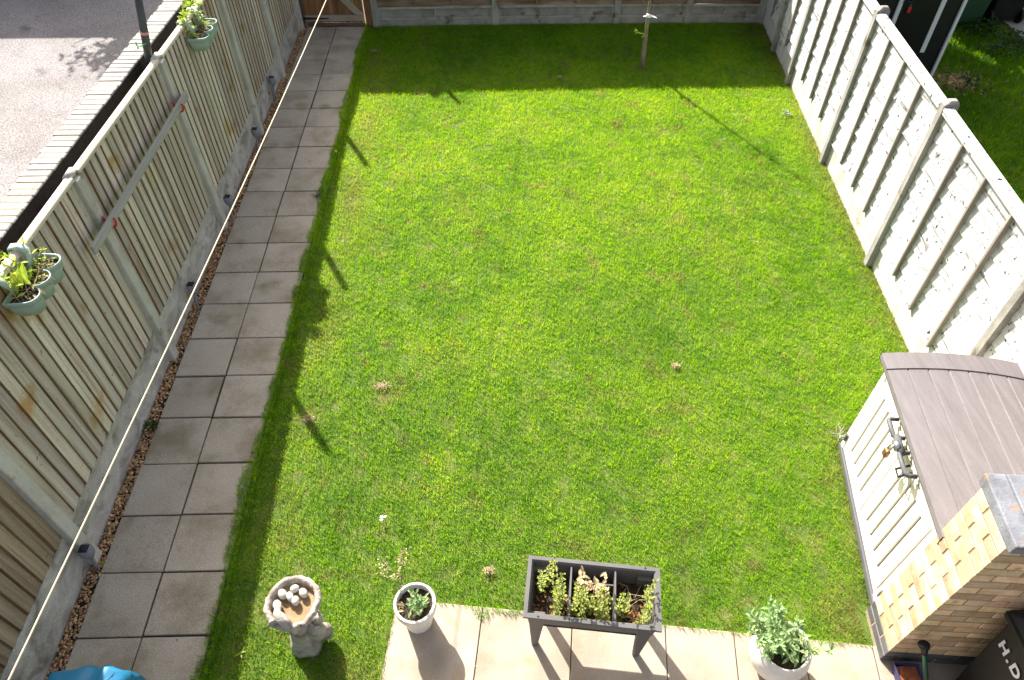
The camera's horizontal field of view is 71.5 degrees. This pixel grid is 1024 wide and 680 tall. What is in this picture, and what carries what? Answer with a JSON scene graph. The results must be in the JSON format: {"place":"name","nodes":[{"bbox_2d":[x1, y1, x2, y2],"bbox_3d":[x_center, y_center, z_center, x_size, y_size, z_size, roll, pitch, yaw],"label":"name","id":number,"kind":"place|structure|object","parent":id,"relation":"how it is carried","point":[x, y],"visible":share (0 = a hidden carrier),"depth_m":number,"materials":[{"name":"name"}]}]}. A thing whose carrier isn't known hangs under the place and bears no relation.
{"place":"outdoors","nodes":[
{"label":"outdoors","id":0,"kind":"place"},
{"bbox_2d":[0,0,162,199],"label":"car park","id":1,"kind":"structure","parent":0,"point":[58,58],"depth_m":10.21,"materials":[{"name":"grey asphalt"}]},
{"bbox_2d":[0,0,305,264],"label":"soil bed","id":2,"kind":"object","parent":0,"point":[25,219],"depth_m":5.50,"materials":[{"name":"brown soil"}]},
{"bbox_2d":[134,0,152,65],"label":"steel pole","id":3,"kind":"object","parent":2,"relation":"on","point":[143,27],"visible":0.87,"depth_m":6.13,"materials":[{"name":"grey metal"}]},
{"bbox_2d":[45,28,306,679],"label":"gravel","id":4,"kind":"structure","parent":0,"point":[124,488],"depth_m":6.01,"materials":[{"name":"brown gravel"}]},
{"bbox_2d":[77,543,100,571],"bbox_3d":[-2.908,1.543,4.971,0.100,0.382,0.100,-1,48,-1],"label":"solar light","id":5,"kind":"object","parent":4,"relation":"on","point":[85,551],"visible":0.98,"depth_m":4.84,"materials":[{"name":"grey plastic"}]},
{"bbox_2d":[141,417,158,437],"bbox_3d":[-3.008,0.719,5.887,0.250,0.083,0.210,-1,48,-1],"label":"grass tuft","id":6,"kind":"object","parent":4,"relation":"on","point":[151,424],"visible":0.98,"depth_m":5.90,"materials":[{"name":"green plant"}]},
{"bbox_2d":[186,281,199,310],"bbox_3d":[-2.972,-0.391,6.721,0.100,0.382,0.100,-1,48,-1],"label":"solar light","id":7,"kind":"object","parent":4,"relation":"on","point":[190,286],"visible":0.88,"depth_m":6.59,"materials":[{"name":"grey plastic"}]},
{"bbox_2d":[223,194,233,221],"bbox_3d":[-2.993,-1.384,7.619,0.100,0.382,0.100,-1,48,-1],"label":"solar light","id":8,"kind":"object","parent":4,"relation":"on","point":[228,199],"visible":0.94,"depth_m":7.49,"materials":[{"name":"grey plastic"}]},
{"bbox_2d":[251,127,259,152],"bbox_3d":[-3.026,-2.356,8.498,0.100,0.382,0.100,-1,48,-1],"label":"solar light","id":9,"kind":"object","parent":4,"relation":"on","point":[255,132],"visible":0.94,"depth_m":8.37,"materials":[{"name":"grey plastic"}]},
{"bbox_2d":[268,76,275,100],"bbox_3d":[-3.106,-3.265,9.320,0.100,0.382,0.100,-1,48,-1],"label":"solar light","id":10,"kind":"object","parent":4,"relation":"on","point":[272,81],"visible":0.95,"depth_m":9.20,"materials":[{"name":"grey plastic"}]},
{"bbox_2d":[65,27,365,679],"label":"path","id":11,"kind":"structure","parent":0,"point":[120,607],"depth_m":5.98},
{"bbox_2d":[47,664,145,679],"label":"waterproof cover","id":12,"kind":"object","parent":11,"relation":"on","point":[105,672],"visible":1,"depth_m":3.90,"materials":[{"name":"blue plastic"}]},
{"bbox_2d":[312,188,327,199],"bbox_3d":[-2.175,-1.619,7.980,0.200,0.093,0.211,-1,48,-1],"label":"weed","id":13,"kind":"object","parent":11,"relation":"on","point":[318,194],"visible":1,"depth_m":7.99,"materials":[{"name":"green plant"}]},
{"bbox_2d":[304,0,365,28],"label":"ground","id":14,"kind":"structure","parent":0,"point":[306,25],"depth_m":11.13,"materials":[{"name":"soil"}]},
{"bbox_2d":[0,0,183,240],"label":"brick wall","id":15,"kind":"structure","parent":14,"relation":"on","point":[17,199],"depth_m":5.58,"materials":[{"name":"beige brick"}]},
{"bbox_2d":[0,0,303,679],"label":"wooden fence","id":16,"kind":"object","parent":14,"relation":"on","point":[81,354],"visible":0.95,"depth_m":5.40,"materials":[{"name":"wood"}]},
{"bbox_2d":[0,237,63,315],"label":"hanging planter","id":17,"kind":"object","parent":16,"relation":"hanging from","point":[30,287],"visible":1,"depth_m":4.33,"materials":[{"name":"green plastic"}]},
{"bbox_2d":[102,216,117,227],"bbox_3d":[-2.990,-0.878,5.300,0.099,0.114,0.017,-1,48,-1],"label":"hook","id":18,"kind":"object","parent":16,"relation":"attached to","point":[114,219],"visible":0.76,"depth_m":5.29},
{"bbox_2d":[90,90,188,253],"bbox_3d":[-3.000,-1.461,5.834,0.024,0.122,2.280,-1,48,-1],"label":"wooden plank","id":19,"kind":"object","parent":18,"relation":"hanging from","point":[109,222],"visible":1,"depth_m":5.67,"materials":[{"name":"grey wood"}]},
{"bbox_2d":[171,101,183,112],"bbox_3d":[-3.029,-2.113,6.468,0.099,0.114,0.017,-1,48,-1],"label":"hook","id":20,"kind":"object","parent":16,"relation":"attached to","point":[173,104],"visible":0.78,"depth_m":6.45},
{"bbox_2d":[176,0,217,51],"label":"hanging planter","id":21,"kind":"object","parent":16,"relation":"hanging from","point":[203,33],"visible":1,"depth_m":6.89,"materials":[{"name":"green plastic"}]},
{"bbox_2d":[369,0,764,27],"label":"garden fence","id":22,"kind":"object","parent":14,"relation":"on","point":[394,13],"visible":0.99,"depth_m":10.87,"materials":[{"name":"wood"}]},
{"bbox_2d":[302,0,372,26],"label":"garden gate","id":23,"kind":"structure","parent":22,"relation":"attached to","point":[342,13],"depth_m":10.78,"materials":[{"name":"brown wood"}]},
{"bbox_2d":[189,21,908,679],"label":"lawn grass","id":24,"kind":"structure","parent":0,"point":[369,33],"depth_m":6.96,"materials":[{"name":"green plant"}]},
{"bbox_2d":[263,575,333,658],"bbox_3d":[-1.322,1.768,4.488,0.350,0.732,0.344,-1,48,-1],"label":"birdbath","id":25,"kind":"object","parent":24,"relation":"on","point":[306,627],"visible":0.96,"depth_m":4.34,"materials":[{"name":"stone"}]},
{"bbox_2d":[273,600,281,608],"bbox_3d":[-1.409,1.595,4.273,0.056,0.048,0.068,-1,48,-1],"label":"white stone","id":26,"kind":"object","parent":25,"relation":"on","point":[276,603],"visible":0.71,"depth_m":4.26,"materials":[{"name":"white stone"}]},
{"bbox_2d":[278,589,286,598],"bbox_3d":[-1.393,1.543,4.320,0.060,0.048,0.063,-1,48,-1],"label":"white stone","id":27,"kind":"object","parent":25,"relation":"on","point":[282,593],"visible":1,"depth_m":4.30,"materials":[{"name":"white stone"}]},
{"bbox_2d":[286,592,293,601],"bbox_3d":[-1.343,1.555,4.308,0.042,0.048,0.068,-16,50,-14],"label":"white stone","id":28,"kind":"object","parent":25,"relation":"on","point":[289,596],"visible":0.99,"depth_m":4.29,"materials":[{"name":"white stone"}]},
{"bbox_2d":[290,585,298,592],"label":"white stone","id":29,"kind":"object","parent":25,"relation":"on","point":[294,588],"visible":1,"depth_m":4.33,"materials":[{"name":"white stone"}]},
{"bbox_2d":[291,596,299,605],"bbox_3d":[-1.306,1.573,4.292,0.049,0.048,0.060,-1,48,-1],"label":"white stone","id":30,"kind":"object","parent":25,"relation":"on","point":[295,601],"visible":1,"depth_m":4.27,"materials":[{"name":"white stone"}]},
{"bbox_2d":[299,588,307,597],"bbox_3d":[-1.267,1.538,4.324,0.056,0.048,0.061,-1,48,-1],"label":"white stone","id":31,"kind":"object","parent":25,"relation":"on","point":[303,592],"visible":1,"depth_m":4.31,"materials":[{"name":"white stone"}]},
{"bbox_2d":[301,412,315,422],"bbox_3d":[-1.702,0.646,5.955,0.142,0.033,0.114,-1,48,-1],"label":"dry clod","id":32,"kind":"object","parent":24,"relation":"on","point":[306,419],"visible":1,"depth_m":5.94,"materials":[{"name":"brown soil"}]},
{"bbox_2d":[374,379,391,390],"bbox_3d":[-1.119,0.394,6.180,0.159,0.035,0.107,16,50,14],"label":"dry clod","id":33,"kind":"object","parent":24,"relation":"on","point":[382,384],"visible":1,"depth_m":6.18,"materials":[{"name":"beige soil"}]},
{"bbox_2d":[482,565,494,575],"bbox_3d":[-0.167,1.632,5.053,0.096,0.043,0.070,-1,48,-1],"label":"dry clod","id":34,"kind":"object","parent":24,"relation":"on","point":[487,569],"visible":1,"depth_m":5.05,"materials":[{"name":"beige soil"}]},
{"bbox_2d":[635,0,655,67],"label":"wooden post","id":35,"kind":"object","parent":24,"relation":"on","point":[644,44],"visible":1,"depth_m":9.72,"materials":[{"name":"brown wood"}]},
{"bbox_2d":[830,423,845,440],"bbox_3d":[2.675,0.753,5.837,0.188,0.106,0.185,-1,48,-1],"label":"weed","id":36,"kind":"object","parent":24,"relation":"on","point":[840,433],"visible":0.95,"depth_m":5.86,"materials":[{"name":"green plant"}]},
{"bbox_2d":[759,0,1023,373],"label":"panel fence","id":37,"kind":"object","parent":24,"relation":"on","point":[932,203],"visible":0.94,"depth_m":6.53,"materials":[{"name":"wood"}]},
{"bbox_2d":[838,352,1023,604],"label":"storage box","id":38,"kind":"object","parent":24,"relation":"on","point":[928,442],"visible":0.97,"depth_m":4.67,"materials":[{"name":"grey plastic"}]},
{"bbox_2d":[846,382,906,509],"bbox_3d":[2.618,0.771,5.158,0.017,0.827,0.583,6,48,5],"label":"door","id":39,"kind":"structure","parent":38,"relation":"in","point":[883,394],"depth_m":5.15,"materials":[{"name":"white wood"}]},
{"bbox_2d":[860,450,931,587],"bbox_3d":[2.537,1.196,4.749,0.017,0.855,0.588,6,48,5],"label":"door","id":40,"kind":"structure","parent":38,"relation":"in","point":[923,527],"depth_m":4.71,"materials":[{"name":"white wood"}]},
{"bbox_2d":[381,603,968,679],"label":"patio","id":41,"kind":"structure","parent":0,"point":[444,646],"depth_m":4.67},
{"bbox_2d":[375,547,435,633],"bbox_3d":[-0.661,1.603,4.561,0.276,0.793,0.381,-29,54,-24],"label":"flower pot","id":42,"kind":"object","parent":41,"relation":"on","point":[414,605],"visible":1,"depth_m":4.60,"materials":[{"name":"ceramic"}]},
{"bbox_2d":[523,554,666,656],"bbox_3d":[0.522,1.626,4.437,0.878,0.947,0.392,4,48,4],"label":"raised planter","id":43,"kind":"object","parent":41,"relation":"on","point":[593,596],"visible":1,"depth_m":4.38,"materials":[{"name":"wood"}]},
{"bbox_2d":[745,594,837,679],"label":"flower pot","id":44,"kind":"object","parent":41,"relation":"on","point":[780,647],"visible":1,"depth_m":4.36,"materials":[{"name":"ceramic"}]},
{"bbox_2d":[891,661,922,679],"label":"plastic tray","id":45,"kind":"object","parent":41,"relation":"on","point":[905,671],"visible":0.95,"depth_m":4.54,"materials":[{"name":"plastic"}]},
{"bbox_2d":[918,640,929,679],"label":"garden pole","id":46,"kind":"object","parent":41,"relation":"on","point":[924,646],"visible":1,"depth_m":4.30,"materials":[{"name":"green plastic"}]},
{"bbox_2d":[865,473,1023,664],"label":"garden wall","id":47,"kind":"structure","parent":41,"relation":"on","point":[954,594],"depth_m":3.98,"materials":[{"name":"brick"}]},
{"bbox_2d":[955,610,1023,679],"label":"wheelie bin","id":48,"kind":"object","parent":41,"relation":"on","point":[1000,656],"visible":1,"depth_m":3.93,"materials":[{"name":"black plastic"}]},
{"bbox_2d":[932,16,1023,203],"bbox_3d":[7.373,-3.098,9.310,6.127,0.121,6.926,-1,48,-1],"label":"neighbour grass","id":49,"kind":"structure","parent":0,"point":[980,55],"depth_m":9.54,"materials":[{"name":"green plant"}]},
{"bbox_2d":[876,0,967,76],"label":"garden shed","id":50,"kind":"structure","parent":49,"relation":"on","point":[925,28],"depth_m":9.28,"materials":[{"name":"black plastic"}]},
{"bbox_2d":[894,0,941,58],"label":"door","id":51,"kind":"structure","parent":50,"relation":"in","point":[915,18],"depth_m":9.24,"materials":[{"name":"black plastic"}]},
{"bbox_2d":[933,63,1005,99],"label":"soil crumbs","id":52,"kind":"object","parent":49,"relation":"on","point":[952,77],"visible":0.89,"depth_m":9.76,"materials":[{"name":"brown soil"}]},
{"bbox_2d":[941,68,997,92],"bbox_3d":[6.279,-3.531,9.639,0.822,0.215,0.479,-11,49,-9],"label":"weed","id":53,"kind":"object","parent":49,"relation":"on","point":[969,82],"visible":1,"depth_m":9.61,"materials":[{"name":"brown plant"}]},
{"bbox_2d":[958,0,991,21],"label":"wheelie bin","id":54,"kind":"object","parent":49,"relation":"on","point":[976,8],"visible":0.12,"depth_m":10.73,"materials":[{"name":"green plastic"}]},
{"bbox_2d":[954,15,1014,36],"bbox_3d":[7.107,-4.745,10.725,0.994,0.219,0.637,-1,48,-1],"label":"weed","id":55,"kind":"object","parent":49,"relation":"on","point":[990,23],"visible":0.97,"depth_m":10.69,"materials":[{"name":"green plant"}]},
{"bbox_2d":[976,39,1023,59],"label":"weed","id":56,"kind":"object","parent":49,"relation":"on","point":[996,45],"visible":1,"depth_m":10.21,"materials":[{"name":"green plant"}]},
{"bbox_2d":[987,29,1023,50],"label":"weed","id":57,"kind":"object","parent":49,"relation":"on","point":[1017,32],"visible":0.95,"depth_m":10.45,"materials":[{"name":"green plant"}]},
{"bbox_2d":[1000,8,1023,37],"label":"paving","id":58,"kind":"structure","parent":0,"point":[1017,26],"depth_m":10.91,"materials":[{"name":"grey concrete"}]},
{"bbox_2d":[983,0,1023,23],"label":"wheelie bin","id":59,"kind":"object","parent":58,"relation":"on","point":[1013,10],"visible":0.83,"depth_m":10.83,"materials":[{"name":"black plastic"}]},
{"bbox_3d":[-2.024,-5.579,10.261,0.068,2.092,0.067,-1,48,-1],"label":"steel pole","id":60,"kind":"object","parent":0,"visible":0},
{"bbox_2d":[8,0,326,679],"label":"washing line","id":61,"kind":"object","parent":60,"relation":"attached to","point":[53,586],"visible":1,"depth_m":3.46,"materials":[{"name":"plastic"}]}
]}

